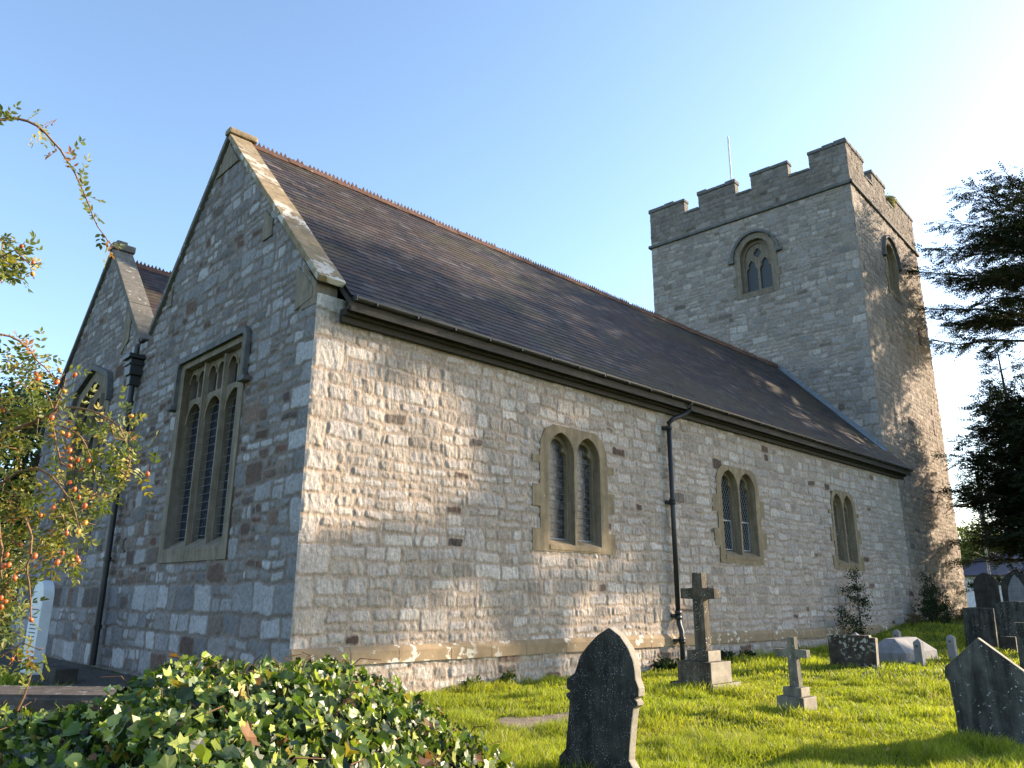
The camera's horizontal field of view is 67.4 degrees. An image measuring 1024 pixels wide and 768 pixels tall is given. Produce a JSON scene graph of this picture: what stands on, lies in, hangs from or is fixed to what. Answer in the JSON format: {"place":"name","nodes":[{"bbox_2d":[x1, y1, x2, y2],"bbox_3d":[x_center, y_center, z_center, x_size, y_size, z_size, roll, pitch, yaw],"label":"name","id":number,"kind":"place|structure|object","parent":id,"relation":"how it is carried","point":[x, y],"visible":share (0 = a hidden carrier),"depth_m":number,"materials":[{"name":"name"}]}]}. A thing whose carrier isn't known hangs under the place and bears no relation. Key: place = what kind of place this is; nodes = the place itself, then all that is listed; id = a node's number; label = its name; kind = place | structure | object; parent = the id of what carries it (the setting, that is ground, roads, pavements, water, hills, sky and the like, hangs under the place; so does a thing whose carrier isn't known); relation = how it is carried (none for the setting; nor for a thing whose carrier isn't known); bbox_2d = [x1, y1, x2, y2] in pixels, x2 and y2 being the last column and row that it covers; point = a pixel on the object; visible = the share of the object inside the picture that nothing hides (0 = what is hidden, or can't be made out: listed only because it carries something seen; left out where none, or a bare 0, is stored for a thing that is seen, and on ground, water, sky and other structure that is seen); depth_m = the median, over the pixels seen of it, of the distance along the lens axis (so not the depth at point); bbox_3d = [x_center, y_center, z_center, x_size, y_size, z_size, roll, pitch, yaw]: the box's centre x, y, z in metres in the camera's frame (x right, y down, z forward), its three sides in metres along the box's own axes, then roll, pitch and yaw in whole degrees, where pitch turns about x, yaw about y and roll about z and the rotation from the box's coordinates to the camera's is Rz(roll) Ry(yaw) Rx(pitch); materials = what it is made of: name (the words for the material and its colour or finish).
{"place":"outdoors","nodes":[
{"label":"outdoors","id":0,"kind":"place"},
{"bbox_2d":[0,648,144,689],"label":"path","id":1,"kind":"structure","parent":0,"point":[88,676],"depth_m":16.38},
{"bbox_2d":[0,596,1023,767],"bbox_3d":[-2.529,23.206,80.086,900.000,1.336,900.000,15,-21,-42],"label":"ground","id":2,"kind":"structure","parent":0,"point":[752,674],"depth_m":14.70,"materials":[{"name":"green plant"}]},
{"bbox_2d":[0,561,20,631],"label":"holly bush","id":3,"kind":"object","parent":2,"relation":"on","point":[6,607],"depth_m":33.52,"materials":[{"name":"green plant"}]},
{"bbox_2d":[0,361,62,622],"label":"oak tree","id":4,"kind":"object","parent":2,"relation":"on","point":[34,457],"visible":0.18,"depth_m":29.74,"materials":[{"name":"green plant"}]},
{"bbox_2d":[20,580,54,674],"bbox_3d":[-10.339,5.375,16.723,0.226,2.130,0.870,15,-21,-42],"label":"gravestone","id":5,"kind":"object","parent":2,"relation":"on","point":[42,616],"visible":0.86,"depth_m":16.54,"materials":[{"name":"white stone"}]},
{"bbox_2d":[42,665,77,683],"bbox_3d":[-8.811,5.706,14.944,0.400,0.360,0.900,15,-21,-42],"label":"kerbstone","id":6,"kind":"object","parent":2,"relation":"on","point":[63,674],"visible":0.6,"depth_m":14.69,"materials":[{"name":"grey stone"}]},
{"bbox_2d":[0,685,128,725],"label":"wall","id":7,"kind":"structure","parent":2,"relation":"on","point":[46,697],"depth_m":5.35,"materials":[{"name":"stone"}]},
{"bbox_2d":[0,651,515,767],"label":"ivy mound","id":8,"kind":"object","parent":2,"relation":"on","point":[211,713],"visible":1,"depth_m":3.23,"materials":[{"name":"green plant"}]},
{"bbox_2d":[15,673,31,713],"bbox_3d":[-2.736,1.731,4.304,0.120,0.223,0.024,-8,-18,28],"label":"bare twig","id":9,"kind":"object","parent":8,"relation":"on","point":[17,708],"visible":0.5,"depth_m":4.29,"materials":[{"name":"wood"}]},
{"bbox_2d":[0,101,160,692],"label":"rose bush","id":10,"kind":"object","parent":8,"relation":"on","point":[12,514],"visible":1,"depth_m":2.41,"materials":[{"name":"green plant"}]},
{"bbox_2d":[454,674,483,688],"bbox_3d":[-0.778,5.539,14.048,0.700,0.404,0.466,15,-21,-42],"label":"weed clump","id":11,"kind":"object","parent":2,"relation":"on","point":[469,681],"visible":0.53,"depth_m":14.01,"materials":[{"name":"green plant"}]},
{"bbox_2d":[8,127,968,693],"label":"church","id":12,"kind":"structure","parent":2,"relation":"on","point":[418,451],"depth_m":18.10,"materials":[{"name":"stone"}]},
{"bbox_2d":[52,364,112,551],"bbox_3d":[-12.107,2.030,21.904,0.470,5.318,3.508,15,-21,-42],"label":"window","id":13,"kind":"structure","parent":12,"relation":"in","point":[100,375],"depth_m":22.26,"materials":[{"name":"grey stone"}]},
{"bbox_2d":[157,325,250,562],"bbox_3d":[-6.343,1.356,15.935,0.480,4.540,3.840,15,-21,-42],"label":"window","id":14,"kind":"structure","parent":12,"relation":"in","point":[199,497],"depth_m":16.12,"materials":[{"name":"grey stone"}]},
{"bbox_2d":[531,424,615,554],"bbox_3d":[1.340,2.418,17.482,2.790,2.800,0.320,15,-21,-42],"label":"window","id":15,"kind":"structure","parent":12,"relation":"in","point":[576,505],"depth_m":17.56,"materials":[{"name":"stone"}]},
{"bbox_2d":[712,464,766,564],"bbox_3d":[6.509,3.818,22.317,2.880,2.770,0.320,15,-21,-42],"label":"window","id":16,"kind":"structure","parent":12,"relation":"in","point":[739,535],"depth_m":22.41,"materials":[{"name":"stone"}]},
{"bbox_2d":[728,229,781,300],"bbox_3d":[12.171,-5.984,38.148,0.575,3.474,2.780,17,-22,-46],"label":"window","id":17,"kind":"structure","parent":12,"relation":"in","point":[757,272],"depth_m":38.30,"materials":[{"name":"grey stone"}]},
{"bbox_2d":[828,489,864,570],"bbox_3d":[11.675,5.173,27.160,2.500,2.750,0.320,15,-21,-42],"label":"window","id":18,"kind":"structure","parent":12,"relation":"in","point":[845,534],"depth_m":27.26,"materials":[{"name":"stone"}]},
{"bbox_2d":[885,192,896,206],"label":"wall plant","id":19,"kind":"object","parent":12,"relation":"on","point":[890,200],"depth_m":41.14,"materials":[{"name":"green plant"}]},
{"bbox_2d":[882,234,902,304],"bbox_3d":[19.026,-5.848,38.692,2.780,3.374,0.540,17,-22,-46],"label":"window","id":20,"kind":"structure","parent":12,"relation":"in","point":[893,267],"depth_m":39.15,"materials":[{"name":"stone"}]},
{"bbox_2d":[917,328,921,345],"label":"slit window","id":21,"kind":"structure","parent":12,"relation":"in","point":[919,333],"depth_m":40.43,"materials":[{"name":"black stone"}]},
{"bbox_2d":[930,406,936,435],"bbox_3d":[21.699,1.907,39.532,0.065,1.500,0.300,-13,-20,40],"label":"slit window","id":22,"kind":"structure","parent":12,"relation":"in","point":[934,426],"depth_m":39.49,"materials":[{"name":"beige stone"}]},
{"bbox_2d":[489,668,516,686],"bbox_3d":[-0.161,5.689,14.658,0.403,0.502,0.746,-8,-17,27],"label":"weed clump","id":23,"kind":"object","parent":2,"relation":"on","point":[508,676],"visible":0.46,"depth_m":14.72,"materials":[{"name":"green plant"}]},
{"bbox_2d":[488,711,568,731],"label":"ledger slab","id":24,"kind":"structure","parent":2,"relation":"on","point":[524,720],"depth_m":10.48,"materials":[{"name":"grey stone"}]},
{"bbox_2d":[559,627,644,767],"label":"gravestone","id":25,"kind":"object","parent":2,"relation":"on","point":[606,688],"visible":1,"depth_m":7.36,"materials":[{"name":"stone"}]},
{"bbox_2d":[650,656,680,671],"bbox_3d":[3.652,6.658,18.081,0.987,0.484,0.520,15,-21,-42],"label":"weed clump","id":26,"kind":"object","parent":2,"relation":"on","point":[665,663],"visible":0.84,"depth_m":17.95,"materials":[{"name":"green plant"}]},
{"bbox_2d":[670,573,740,693],"bbox_3d":[3.625,4.776,14.595,0.960,2.300,0.920,15,-21,-42],"label":"cross monument","id":27,"kind":"object","parent":2,"relation":"on","point":[705,662],"visible":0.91,"depth_m":14.34,"materials":[{"name":"stone"}]},
{"bbox_2d":[447,679,972,767],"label":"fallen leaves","id":28,"kind":"object","parent":2,"relation":"on","point":[887,748],"visible":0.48,"depth_m":10.57,"materials":[{"name":"plant"}]},
{"bbox_2d":[720,648,737,660],"bbox_3d":[5.479,7.047,19.739,0.563,0.510,0.792,-6,-17,22],"label":"weed clump","id":29,"kind":"object","parent":2,"relation":"on","point":[726,654],"visible":0.45,"depth_m":19.74,"materials":[{"name":"green plant"}]},
{"bbox_2d":[736,649,756,658],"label":"weed clump","id":30,"kind":"object","parent":2,"relation":"on","point":[748,653],"visible":0.53,"depth_m":20.55,"materials":[{"name":"green plant"}]},
{"bbox_2d":[775,637,816,711],"bbox_3d":[4.415,4.604,11.983,0.440,1.250,0.520,15,-21,-42],"label":"cross monument","id":31,"kind":"object","parent":2,"relation":"on","point":[796,692],"visible":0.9,"depth_m":11.90,"materials":[{"name":"stone"}]},
{"bbox_2d":[827,564,876,634],"bbox_3d":[11.326,7.285,25.308,2.656,2.652,0.963,15,-21,-42],"label":"holly shrub","id":32,"kind":"object","parent":2,"relation":"on","point":[863,603],"visible":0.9,"depth_m":25.19,"materials":[{"name":"green plant"}]},
{"bbox_2d":[828,635,879,668],"bbox_3d":[8.013,6.352,17.987,0.140,0.915,1.120,15,-21,-42],"label":"gravestone","id":33,"kind":"object","parent":2,"relation":"on","point":[858,650],"visible":0.79,"depth_m":17.93,"materials":[{"name":"grey stone"}]},
{"bbox_2d":[892,629,900,637],"bbox_3d":[10.933,7.461,21.730,0.220,1.000,0.190,15,-21,-42],"label":"grave post","id":34,"kind":"object","parent":2,"relation":"on","point":[896,633],"visible":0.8,"depth_m":21.78,"materials":[{"name":"stone"}]},
{"bbox_2d":[878,637,942,664],"bbox_3d":[10.086,6.950,19.821,2.440,0.760,1.190,15,-21,-42],"label":"coped tomb","id":35,"kind":"object","parent":2,"relation":"on","point":[894,648],"visible":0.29,"depth_m":19.20,"materials":[{"name":"stone"}]},
{"bbox_2d":[904,611,922,625],"bbox_3d":[14.926,8.757,28.580,1.236,0.785,0.729,15,-21,-42],"label":"weed clump","id":36,"kind":"object","parent":2,"relation":"on","point":[913,620],"visible":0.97,"depth_m":28.44,"materials":[{"name":"green plant"}]},
{"bbox_2d":[913,639,925,665],"bbox_3d":[9.885,6.646,18.609,0.220,0.900,0.190,15,-21,-42],"label":"grave post","id":37,"kind":"object","parent":2,"relation":"on","point":[919,653],"visible":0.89,"depth_m":18.59,"materials":[{"name":"stone"}]},
{"bbox_2d":[910,570,956,622],"bbox_3d":[16.385,8.422,29.820,2.726,2.317,1.337,15,-21,-42],"label":"laurel shrub","id":38,"kind":"object","parent":2,"relation":"on","point":[932,613],"visible":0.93,"depth_m":29.58,"materials":[{"name":"green plant"}]},
{"bbox_2d":[946,635,957,659],"bbox_3d":[11.257,6.898,19.607,0.220,0.960,0.190,15,-21,-42],"label":"grave post","id":39,"kind":"object","parent":2,"relation":"on","point":[951,646],"visible":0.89,"depth_m":19.60,"materials":[{"name":"stone"}]},
{"bbox_2d":[951,608,962,620],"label":"weed clump","id":40,"kind":"object","parent":2,"relation":"on","point":[956,612],"visible":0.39,"depth_m":30.91,"materials":[{"name":"green plant"}]},
{"bbox_2d":[901,161,1023,360],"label":"cedar tree","id":41,"kind":"object","parent":2,"relation":"on","point":[1002,240],"visible":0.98,"depth_m":39.51,"materials":[{"name":"green plant"}]},
{"bbox_2d":[958,505,990,574],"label":"street lamp","id":42,"kind":"object","parent":2,"relation":"on","point":[988,569],"visible":0.15,"depth_m":43.35,"materials":[{"name":"metal"}]},
{"bbox_2d":[929,368,1023,570],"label":"yew tree","id":43,"kind":"object","parent":2,"relation":"on","point":[1008,415],"visible":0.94,"depth_m":34.27,"materials":[{"name":"green plant"}]},
{"bbox_2d":[962,607,998,647],"bbox_3d":[14.295,7.544,23.428,0.100,1.380,0.910,15,-21,-42],"label":"gravestone","id":44,"kind":"object","parent":2,"relation":"on","point":[980,623],"visible":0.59,"depth_m":23.42,"materials":[{"name":"grey stone"}]},
{"bbox_2d":[956,515,1009,561],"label":"ash tree","id":45,"kind":"object","parent":2,"relation":"on","point":[969,549],"visible":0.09,"depth_m":61.29,"materials":[{"name":"green plant"}]},
{"bbox_2d":[945,638,1023,745],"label":"gravestone","id":46,"kind":"object","parent":2,"relation":"on","point":[985,680],"visible":0.83,"depth_m":9.32,"materials":[{"name":"grey stone"}]},
{"bbox_2d":[946,337,1023,598],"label":"spruce tree","id":47,"kind":"object","parent":2,"relation":"on","point":[988,356],"visible":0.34,"depth_m":37.25,"materials":[{"name":"green plant"}]},
{"bbox_2d":[973,573,1000,619],"bbox_3d":[18.259,8.226,29.461,0.140,1.920,0.840,15,-21,-42],"label":"gravestone","id":48,"kind":"object","parent":2,"relation":"on","point":[986,590],"visible":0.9,"depth_m":29.49,"materials":[{"name":"grey stone"}]},
{"bbox_2d":[962,551,1023,606],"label":"bungalow","id":49,"kind":"object","parent":2,"relation":"on","point":[976,569],"visible":0.05,"depth_m":57.53,"materials":[{"name":"stone"}]},
{"bbox_2d":[994,601,1023,648],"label":"gravestone","id":50,"kind":"object","parent":2,"relation":"on","point":[1008,614],"visible":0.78,"depth_m":22.44,"materials":[{"name":"grey stone"}]},
{"bbox_2d":[1000,636,1017,653],"bbox_3d":[13.704,7.339,21.138,0.100,0.750,0.410,15,-21,-42],"label":"footstone","id":51,"kind":"object","parent":2,"relation":"on","point":[1008,642],"visible":0.39,"depth_m":21.14,"materials":[{"name":"grey stone"}]},
{"bbox_2d":[1001,571,1023,601],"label":"gravestone","id":52,"kind":"object","parent":2,"relation":"on","point":[1012,585],"visible":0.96,"depth_m":28.87,"materials":[{"name":"stone"}]},
{"bbox_2d":[1014,622,1023,668],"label":"gravestone","id":53,"kind":"object","parent":2,"relation":"on","point":[1019,629],"visible":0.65,"depth_m":17.66,"materials":[{"name":"grey stone"}]},
{"bbox_2d":[0,0,1023,591],"label":"sky","id":54,"kind":"structure","parent":0,"point":[548,133],"materials":[{"name":"blue"}]}
]}

